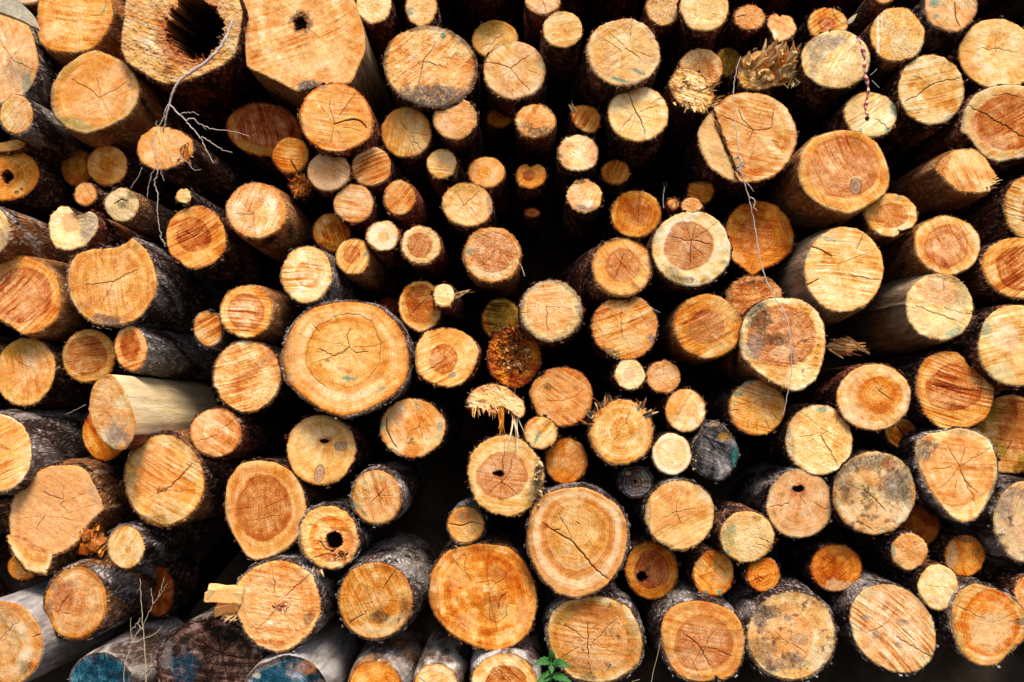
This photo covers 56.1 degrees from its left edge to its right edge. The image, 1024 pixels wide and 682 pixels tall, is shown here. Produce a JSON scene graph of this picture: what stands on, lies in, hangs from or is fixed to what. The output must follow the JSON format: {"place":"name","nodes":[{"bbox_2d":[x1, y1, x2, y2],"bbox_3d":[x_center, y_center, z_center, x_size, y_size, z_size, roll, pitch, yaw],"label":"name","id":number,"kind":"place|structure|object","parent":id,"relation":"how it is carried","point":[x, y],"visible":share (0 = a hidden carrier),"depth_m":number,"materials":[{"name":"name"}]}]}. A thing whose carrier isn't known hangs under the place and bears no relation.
{"place":"outdoors","nodes":[
{"label":"outdoors","id":0,"kind":"place"},
{"bbox_2d":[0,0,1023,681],"bbox_3d":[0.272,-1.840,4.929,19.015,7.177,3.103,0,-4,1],"label":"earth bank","id":1,"kind":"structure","parent":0,"point":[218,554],"depth_m":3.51,"materials":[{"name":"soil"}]},
{"bbox_2d":[0,581,118,681],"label":"log","id":2,"kind":"object","parent":1,"relation":"on","point":[33,645],"visible":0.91,"depth_m":2.83,"materials":[{"name":"brown wood"}]},
{"bbox_2d":[119,429,261,529],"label":"log","id":3,"kind":"object","parent":1,"relation":"on","point":[169,481],"visible":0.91,"depth_m":2.94,"materials":[{"name":"brown wood"}]},
{"bbox_2d":[88,374,218,450],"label":"split log","id":4,"kind":"object","parent":3,"relation":"on","point":[118,403],"visible":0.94,"depth_m":2.93,"materials":[{"name":"brown wood"}]},
{"bbox_2d":[112,324,219,379],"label":"log","id":5,"kind":"object","parent":4,"relation":"on","point":[145,350],"visible":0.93,"depth_m":3.14,"materials":[{"name":"wood"}]},
{"bbox_2d":[65,235,226,334],"bbox_3d":[-1.223,-0.114,4.058,0.305,0.310,2.168,0,-4,1],"label":"log","id":6,"kind":"object","parent":5,"relation":"on","point":[137,281],"visible":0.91,"depth_m":3.00,"materials":[{"name":"wood"}]},
{"bbox_2d":[46,206,167,253],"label":"log","id":7,"kind":"object","parent":6,"relation":"on","point":[71,230],"visible":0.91,"depth_m":3.02,"materials":[{"name":"beige wood"}]},
{"bbox_2d":[73,182,161,241],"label":"log","id":8,"kind":"object","parent":7,"relation":"on","point":[88,195],"visible":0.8,"depth_m":3.12,"materials":[{"name":"brown wood"}]},
{"bbox_2d":[84,145,186,212],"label":"log","id":9,"kind":"object","parent":8,"relation":"on","point":[109,167],"visible":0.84,"depth_m":3.18,"materials":[{"name":"brown wood"}]},
{"bbox_2d":[50,50,226,188],"bbox_3d":[-1.311,-0.731,4.308,0.324,0.350,2.525,0,-4,1],"label":"log","id":10,"kind":"object","parent":9,"relation":"on","point":[95,97],"visible":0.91,"depth_m":3.07,"materials":[{"name":"brown wood"}]},
{"bbox_2d":[36,0,138,106],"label":"log","id":11,"kind":"object","parent":10,"relation":"on","point":[71,30],"visible":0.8,"depth_m":3.10,"materials":[{"name":"brown wood"}]},
{"bbox_2d":[189,405,296,459],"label":"log","id":12,"kind":"object","parent":3,"relation":"on","point":[223,432],"visible":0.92,"depth_m":2.97,"materials":[{"name":"brown wood"}]},
{"bbox_2d":[211,339,308,413],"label":"log","id":13,"kind":"object","parent":12,"relation":"on","point":[247,376],"visible":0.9,"depth_m":2.98,"materials":[{"name":"brown wood"}]},
{"bbox_2d":[119,0,276,152],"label":"log","id":14,"kind":"object","parent":1,"relation":"on","point":[166,45],"visible":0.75,"depth_m":3.04,"materials":[{"name":"brown wood"}]},
{"bbox_2d":[154,606,268,681],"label":"log","id":15,"kind":"object","parent":1,"relation":"on","point":[208,646],"visible":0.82,"depth_m":2.90,"materials":[{"name":"brown wood"}]},
{"bbox_2d":[166,205,280,287],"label":"log","id":16,"kind":"object","parent":1,"relation":"on","point":[202,240],"visible":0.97,"depth_m":3.03,"materials":[{"name":"brown wood"}]},
{"bbox_2d":[225,182,319,263],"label":"log","id":17,"kind":"object","parent":1,"relation":"on","point":[274,223],"visible":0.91,"depth_m":3.01,"materials":[{"name":"wood"}]},
{"bbox_2d":[136,125,250,209],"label":"torn log","id":18,"kind":"object","parent":17,"relation":"on","point":[219,182],"visible":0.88,"depth_m":3.07,"materials":[{"name":"brown wood"}]},
{"bbox_2d":[348,455,424,527],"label":"log","id":19,"kind":"object","parent":1,"relation":"on","point":[379,496],"visible":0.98,"depth_m":2.93,"materials":[{"name":"brown wood"}]},
{"bbox_2d":[378,396,462,460],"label":"log","id":20,"kind":"object","parent":1,"relation":"on","point":[411,429],"visible":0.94,"depth_m":2.97,"materials":[{"name":"brown wood"}]},
{"bbox_2d":[414,327,488,390],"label":"log","id":21,"kind":"object","parent":20,"relation":"on","point":[447,358],"visible":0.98,"depth_m":2.96,"materials":[{"name":"brown wood"}]},
{"bbox_2d":[513,102,556,185],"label":"log","id":22,"kind":"object","parent":1,"relation":"on","point":[535,127],"visible":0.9,"depth_m":3.05,"materials":[{"name":"brown wood"}]},
{"bbox_2d":[480,41,547,161],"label":"log","id":23,"kind":"object","parent":22,"relation":"on","point":[514,73],"visible":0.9,"depth_m":3.03,"materials":[{"name":"beige wood"}]},
{"bbox_2d":[542,574,645,681],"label":"log","id":24,"kind":"object","parent":1,"relation":"on","point":[600,637],"visible":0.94,"depth_m":2.91,"materials":[{"name":"brown wood"}]},
{"bbox_2d":[523,473,630,599],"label":"log","id":25,"kind":"object","parent":24,"relation":"on","point":[577,543],"visible":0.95,"depth_m":2.88,"materials":[{"name":"brown wood"}]},
{"bbox_2d":[605,463,653,498],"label":"log","id":26,"kind":"object","parent":25,"relation":"on","point":[634,481],"visible":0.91,"depth_m":2.99,"materials":[{"name":"grey wood"}]},
{"bbox_2d":[576,393,656,467],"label":"log","id":27,"kind":"object","parent":26,"relation":"on","point":[619,431],"visible":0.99,"depth_m":2.93,"materials":[{"name":"brown wood"}]},
{"bbox_2d":[596,358,647,392],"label":"log","id":28,"kind":"object","parent":27,"relation":"on","point":[630,376],"visible":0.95,"depth_m":2.95,"materials":[{"name":"beige wood"}]},
{"bbox_2d":[580,295,658,366],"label":"log","id":29,"kind":"object","parent":28,"relation":"on","point":[616,330],"visible":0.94,"depth_m":2.96,"materials":[{"name":"brown wood"}]},
{"bbox_2d":[636,572,747,681],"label":"log","id":30,"kind":"object","parent":1,"relation":"on","point":[699,636],"visible":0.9,"depth_m":2.87,"materials":[{"name":"brown wood"}]},
{"bbox_2d":[620,523,680,599],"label":"log","id":31,"kind":"object","parent":30,"relation":"on","point":[649,570],"visible":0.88,"depth_m":3.00,"materials":[{"name":"brown wood"}]},
{"bbox_2d":[627,467,715,551],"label":"log","id":32,"kind":"object","parent":31,"relation":"on","point":[671,513],"visible":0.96,"depth_m":2.91,"materials":[{"name":"brown wood"}]},
{"bbox_2d":[650,293,741,368],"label":"log","id":33,"kind":"object","parent":1,"relation":"on","point":[705,327],"visible":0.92,"depth_m":2.95,"materials":[{"name":"brown wood"}]},
{"bbox_2d":[639,210,732,311],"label":"log","id":34,"kind":"object","parent":33,"relation":"on","point":[690,254],"visible":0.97,"depth_m":2.94,"materials":[{"name":"beige wood"}]},
{"bbox_2d":[719,569,838,681],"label":"log","id":35,"kind":"object","parent":1,"relation":"on","point":[792,633],"visible":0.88,"depth_m":2.88,"materials":[{"name":"beige wood"}]},
{"bbox_2d":[821,447,918,538],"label":"log","id":36,"kind":"object","parent":1,"relation":"on","point":[873,492],"visible":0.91,"depth_m":2.92,"materials":[{"name":"beige wood"}]},
{"bbox_2d":[808,567,938,676],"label":"log","id":37,"kind":"object","parent":1,"relation":"on","point":[889,624],"visible":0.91,"depth_m":2.86,"materials":[{"name":"beige wood"}]},
{"bbox_2d":[778,535,861,592],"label":"log","id":38,"kind":"object","parent":37,"relation":"on","point":[824,564],"visible":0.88,"depth_m":2.98,"materials":[{"name":"orange wood"}]},
{"bbox_2d":[730,461,832,540],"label":"log","id":39,"kind":"object","parent":38,"relation":"on","point":[796,504],"visible":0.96,"depth_m":2.93,"materials":[{"name":"beige wood"}]},
{"bbox_2d":[742,402,853,475],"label":"log","id":40,"kind":"object","parent":39,"relation":"on","point":[818,440],"visible":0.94,"depth_m":2.94,"materials":[{"name":"beige wood"}]},
{"bbox_2d":[704,297,825,393],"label":"log","id":41,"kind":"object","parent":40,"relation":"on","point":[763,347],"visible":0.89,"depth_m":2.92,"materials":[{"name":"brown wood"}]},
{"bbox_2d":[714,274,783,315],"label":"log","id":42,"kind":"object","parent":41,"relation":"on","point":[743,294],"visible":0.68,"depth_m":3.04,"materials":[{"name":"brown wood"}]},
{"bbox_2d":[705,199,796,293],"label":"log","id":43,"kind":"object","parent":42,"relation":"on","point":[776,236],"visible":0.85,"depth_m":3.07,"materials":[{"name":"brown wood"}]},
{"bbox_2d":[664,91,798,221],"bbox_3d":[0.758,-0.550,4.157,0.313,0.308,2.405,0,-4,1],"label":"log","id":44,"kind":"object","parent":43,"relation":"on","point":[767,133],"visible":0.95,"depth_m":2.99,"materials":[{"name":"beige wood"}]},
{"bbox_2d":[760,227,883,326],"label":"log","id":45,"kind":"object","parent":41,"relation":"on","point":[841,270],"visible":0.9,"depth_m":2.94,"materials":[{"name":"brown wood"}]},
{"bbox_2d":[747,129,889,242],"bbox_3d":[1.043,-0.421,4.185,0.317,0.306,2.513,0,-4,1],"label":"log","id":46,"kind":"object","parent":45,"relation":"on","point":[830,179],"visible":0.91,"depth_m":2.96,"materials":[{"name":"brown wood"}]},
{"bbox_2d":[795,90,897,150],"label":"log","id":47,"kind":"object","parent":46,"relation":"on","point":[877,123],"visible":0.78,"depth_m":3.02,"materials":[{"name":"beige wood"}]},
{"bbox_2d":[779,29,870,142],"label":"log","id":48,"kind":"object","parent":47,"relation":"on","point":[830,73],"visible":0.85,"depth_m":3.01,"materials":[{"name":"beige wood"}]},
{"bbox_2d":[874,54,967,165],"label":"log","id":49,"kind":"object","parent":1,"relation":"on","point":[925,94],"visible":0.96,"depth_m":3.00,"materials":[{"name":"beige wood"}]},
{"bbox_2d":[918,575,1023,667],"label":"log","id":50,"kind":"object","parent":1,"relation":"on","point":[980,624],"visible":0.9,"depth_m":2.85,"materials":[{"name":"brown wood"}]},
{"bbox_2d":[867,555,958,612],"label":"log","id":51,"kind":"object","parent":50,"relation":"on","point":[935,587],"visible":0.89,"depth_m":2.87,"materials":[{"name":"beige wood"}]},
{"bbox_2d":[899,502,942,545],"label":"log","id":52,"kind":"object","parent":51,"relation":"on","point":[924,525],"visible":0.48,"depth_m":3.06,"materials":[{"name":"brown wood"}]},
{"bbox_2d":[853,426,1000,524],"bbox_3d":[1.366,0.475,3.987,0.253,0.314,2.237,0,-4,1],"label":"log","id":53,"kind":"object","parent":52,"relation":"on","point":[954,471],"visible":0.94,"depth_m":2.90,"materials":[{"name":"brown wood"}]},
{"bbox_2d":[851,417,916,447],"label":"log","id":54,"kind":"object","parent":53,"relation":"on","point":[891,437],"visible":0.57,"depth_m":3.06,"materials":[{"name":"brown wood"}]},
{"bbox_2d":[785,363,910,432],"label":"log","id":55,"kind":"object","parent":54,"relation":"on","point":[870,397],"visible":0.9,"depth_m":2.94,"materials":[{"name":"brown wood"}]},
{"bbox_2d":[865,348,994,428],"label":"log","id":56,"kind":"object","parent":53,"relation":"on","point":[949,388],"visible":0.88,"depth_m":2.94,"materials":[{"name":"brown wood"}]},
{"bbox_2d":[836,273,974,358],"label":"log","id":57,"kind":"object","parent":56,"relation":"on","point":[897,317],"visible":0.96,"depth_m":2.96,"materials":[{"name":"brown wood"}]},
{"bbox_2d":[877,214,980,283],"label":"log","id":58,"kind":"object","parent":57,"relation":"on","point":[944,244],"visible":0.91,"depth_m":2.98,"materials":[{"name":"brown wood"}]},
{"bbox_2d":[886,148,999,223],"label":"torn log","id":59,"kind":"object","parent":58,"relation":"on","point":[969,175],"visible":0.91,"depth_m":2.99,"materials":[{"name":"brown wood"}]},
{"bbox_2d":[888,84,1023,181],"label":"log","id":60,"kind":"object","parent":59,"relation":"on","point":[987,123],"visible":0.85,"depth_m":2.98,"materials":[{"name":"brown wood"}]},
{"bbox_2d":[939,15,1023,101],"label":"log","id":61,"kind":"object","parent":60,"relation":"on","point":[986,53],"visible":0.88,"depth_m":3.04,"materials":[{"name":"beige wood"}]},
{"bbox_2d":[895,304,1023,391],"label":"log","id":62,"kind":"object","parent":56,"relation":"on","point":[988,343],"visible":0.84,"depth_m":2.92,"materials":[{"name":"beige wood"}]},
{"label":"log","id":63,"kind":"object","parent":1,"relation":"on","visible":0},
{"bbox_2d":[470,629,541,681],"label":"log","id":64,"kind":"object","parent":63,"relation":"on","point":[515,663],"visible":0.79,"depth_m":2.88,"materials":[{"name":"brown wood"}]},
{"bbox_2d":[427,523,538,651],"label":"log","id":65,"kind":"object","parent":64,"relation":"on","point":[482,593],"visible":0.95,"depth_m":2.94,"materials":[{"name":"brown wood"}]},
{"bbox_2d":[446,493,493,547],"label":"log","id":66,"kind":"object","parent":65,"relation":"on","point":[468,521],"visible":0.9,"depth_m":2.95,"materials":[{"name":"brown wood"}]},
{"bbox_2d":[466,432,545,517],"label":"log","id":67,"kind":"object","parent":66,"relation":"on","point":[505,480],"visible":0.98,"depth_m":2.90,"materials":[{"name":"brown wood"}]},
{"bbox_2d":[465,382,532,451],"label":"torn log","id":68,"kind":"object","parent":67,"relation":"on","point":[493,398],"visible":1,"depth_m":2.92,"materials":[{"name":"brown wood"}]},
{"bbox_2d":[486,322,542,389],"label":"rotten log","id":69,"kind":"object","parent":68,"relation":"on","point":[514,358],"visible":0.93,"depth_m":3.02,"materials":[{"name":"brown wood"}]},
{"bbox_2d":[479,297,524,339],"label":"log","id":70,"kind":"object","parent":69,"relation":"on","point":[501,311],"visible":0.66,"depth_m":3.11,"materials":[{"name":"brown wood"}]},
{"bbox_2d":[461,227,523,302],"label":"log","id":71,"kind":"object","parent":70,"relation":"on","point":[492,257],"visible":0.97,"depth_m":2.96,"materials":[{"name":"brown wood"}]},
{"bbox_2d":[440,182,499,248],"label":"log","id":72,"kind":"object","parent":71,"relation":"on","point":[467,209],"visible":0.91,"depth_m":3.05,"materials":[{"name":"beige wood"}]},
{"bbox_2d":[426,147,466,203],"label":"log","id":73,"kind":"object","parent":72,"relation":"on","point":[445,171],"visible":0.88,"depth_m":3.07,"materials":[{"name":"beige wood"}]},
{"bbox_2d":[431,99,484,181],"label":"log","id":74,"kind":"object","parent":73,"relation":"on","point":[457,127],"visible":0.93,"depth_m":3.02,"materials":[{"name":"brown wood"}]},
{"bbox_2d":[380,24,484,148],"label":"log","id":75,"kind":"object","parent":74,"relation":"on","point":[428,70],"visible":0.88,"depth_m":3.02,"materials":[{"name":"brown wood"}]},
{"bbox_2d":[555,237,653,327],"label":"log","id":76,"kind":"object","parent":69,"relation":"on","point":[619,268],"visible":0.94,"depth_m":2.96,"materials":[{"name":"brown wood"}]},
{"bbox_2d":[596,188,661,245],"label":"log","id":77,"kind":"object","parent":76,"relation":"on","point":[634,213],"visible":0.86,"depth_m":3.08,"materials":[{"name":"brown wood"}]},
{"bbox_2d":[597,159,631,221],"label":"log","id":78,"kind":"object","parent":77,"relation":"on","point":[614,177],"visible":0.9,"depth_m":3.12,"materials":[{"name":"brown wood"}]},
{"bbox_2d":[593,86,668,192],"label":"log","id":79,"kind":"object","parent":78,"relation":"on","point":[633,128],"visible":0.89,"depth_m":3.00,"materials":[{"name":"brown wood"}]},
{"bbox_2d":[573,17,660,122],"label":"log","id":80,"kind":"object","parent":79,"relation":"on","point":[621,55],"visible":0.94,"depth_m":2.97,"materials":[{"name":"brown wood"}]},
{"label":"ground","id":81,"kind":"structure","parent":0,"visible":0},
{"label":"log","id":82,"kind":"object","parent":81,"relation":"on","visible":0},
{"bbox_2d":[244,618,358,681],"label":"log","id":83,"kind":"object","parent":82,"relation":"on","point":[330,650],"visible":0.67,"depth_m":2.92,"materials":[{"name":"grey wood"}]},
{"bbox_2d":[204,545,353,656],"bbox_3d":[-0.671,0.891,3.948,0.348,0.324,2.260,0,-4,4],"label":"log","id":84,"kind":"object","parent":83,"relation":"on","point":[277,605],"visible":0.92,"depth_m":2.88,"materials":[{"name":"beige wood"}]},
{"bbox_2d":[222,455,340,562],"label":"log","id":85,"kind":"object","parent":84,"relation":"on","point":[268,501],"visible":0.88,"depth_m":2.96,"materials":[{"name":"brown wood"}]},
{"bbox_2d":[297,492,384,578],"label":"log","id":86,"kind":"object","parent":84,"relation":"on","point":[330,531],"visible":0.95,"depth_m":2.91,"materials":[{"name":"brown wood"}]},
{"bbox_2d":[283,414,381,487],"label":"log","id":87,"kind":"object","parent":86,"relation":"on","point":[326,450],"visible":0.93,"depth_m":2.98,"materials":[{"name":"brown wood"}]},
{"bbox_2d":[280,298,428,419],"bbox_3d":[-0.484,0.128,4.170,0.412,0.406,2.516,0,-4,1],"label":"log","id":88,"kind":"object","parent":87,"relation":"on","point":[346,359],"visible":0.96,"depth_m":2.94,"materials":[{"name":"wood"}]},
{"bbox_2d":[378,297,399,316],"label":"log","id":89,"kind":"object","parent":88,"relation":"on","point":[390,304],"visible":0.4,"depth_m":3.35,"materials":[{"name":"brown wood"}]},
{"bbox_2d":[335,238,404,300],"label":"log","id":90,"kind":"object","parent":89,"relation":"on","point":[360,264],"visible":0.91,"depth_m":3.07,"materials":[{"name":"brown wood"}]},
{"bbox_2d":[333,184,388,241],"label":"log","id":91,"kind":"object","parent":90,"relation":"on","point":[358,210],"visible":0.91,"depth_m":3.03,"materials":[{"name":"beige wood"}]},
{"bbox_2d":[306,151,355,206],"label":"log","id":92,"kind":"object","parent":91,"relation":"on","point":[328,177],"visible":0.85,"depth_m":3.02,"materials":[{"name":"beige wood"}]},
{"bbox_2d":[296,81,387,178],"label":"log","id":93,"kind":"object","parent":92,"relation":"on","point":[337,119],"visible":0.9,"depth_m":2.98,"materials":[{"name":"wood"}]},
{"bbox_2d":[243,0,394,125],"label":"log","id":94,"kind":"object","parent":93,"relation":"on","point":[296,51],"visible":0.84,"depth_m":3.03,"materials":[{"name":"brown wood"}]},
{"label":"log","id":95,"kind":"object","parent":81,"relation":"on","visible":0},
{"bbox_2d":[348,625,422,681],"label":"log","id":96,"kind":"object","parent":95,"relation":"on","point":[398,655],"visible":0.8,"depth_m":2.96,"materials":[{"name":"brown wood"}]},
{"bbox_2d":[335,532,436,642],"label":"log","id":97,"kind":"object","parent":96,"relation":"on","point":[377,595],"visible":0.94,"depth_m":2.91,"materials":[{"name":"brown wood"}]},
{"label":"log","id":98,"kind":"object","parent":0,"visible":0},
{"bbox_2d":[68,615,183,681],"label":"log","id":99,"kind":"object","parent":98,"relation":"on","point":[104,662],"visible":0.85,"depth_m":2.91,"materials":[{"name":"grey wood"}]},
{"bbox_2d":[43,549,185,641],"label":"log","id":100,"kind":"object","parent":99,"relation":"on","point":[79,604],"visible":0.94,"depth_m":2.88,"materials":[{"name":"brown wood"}]},
{"bbox_2d":[6,456,139,575],"bbox_3d":[-1.353,0.611,4.019,0.336,0.375,2.263,0,-4,2],"label":"broken log","id":101,"kind":"object","parent":100,"relation":"on","point":[70,511],"visible":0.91,"depth_m":2.93,"materials":[{"name":"brown wood"}]},
{"bbox_2d":[0,408,90,495],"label":"log","id":102,"kind":"object","parent":101,"relation":"on","point":[33,441],"visible":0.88,"depth_m":2.96,"materials":[{"name":"brown wood"}]},
{"bbox_2d":[0,334,93,408],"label":"log","id":103,"kind":"object","parent":102,"relation":"on","point":[33,374],"visible":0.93,"depth_m":3.05,"materials":[{"name":"brown wood"}]},
{"bbox_2d":[0,255,119,343],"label":"log","id":104,"kind":"object","parent":103,"relation":"on","point":[35,302],"visible":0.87,"depth_m":3.01,"materials":[{"name":"brown wood"}]},
{"bbox_2d":[0,206,70,281],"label":"log","id":105,"kind":"object","parent":104,"relation":"on","point":[21,234],"visible":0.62,"depth_m":3.04,"materials":[{"name":"brown wood"}]},
{"bbox_2d":[0,152,119,223],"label":"log","id":106,"kind":"object","parent":105,"relation":"on","point":[33,186],"visible":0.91,"depth_m":3.17,"materials":[{"name":"brown wood"}]},
{"bbox_2d":[0,139,60,169],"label":"log","id":107,"kind":"object","parent":106,"relation":"on","point":[12,147],"visible":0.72,"depth_m":3.15,"materials":[{"name":"brown wood"}]},
{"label":"log","id":108,"kind":"object","parent":107,"relation":"on","visible":0},
{"bbox_2d":[0,15,62,111],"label":"log","id":109,"kind":"object","parent":108,"relation":"on","point":[30,66],"visible":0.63,"depth_m":3.09,"materials":[{"name":"brown wood"}]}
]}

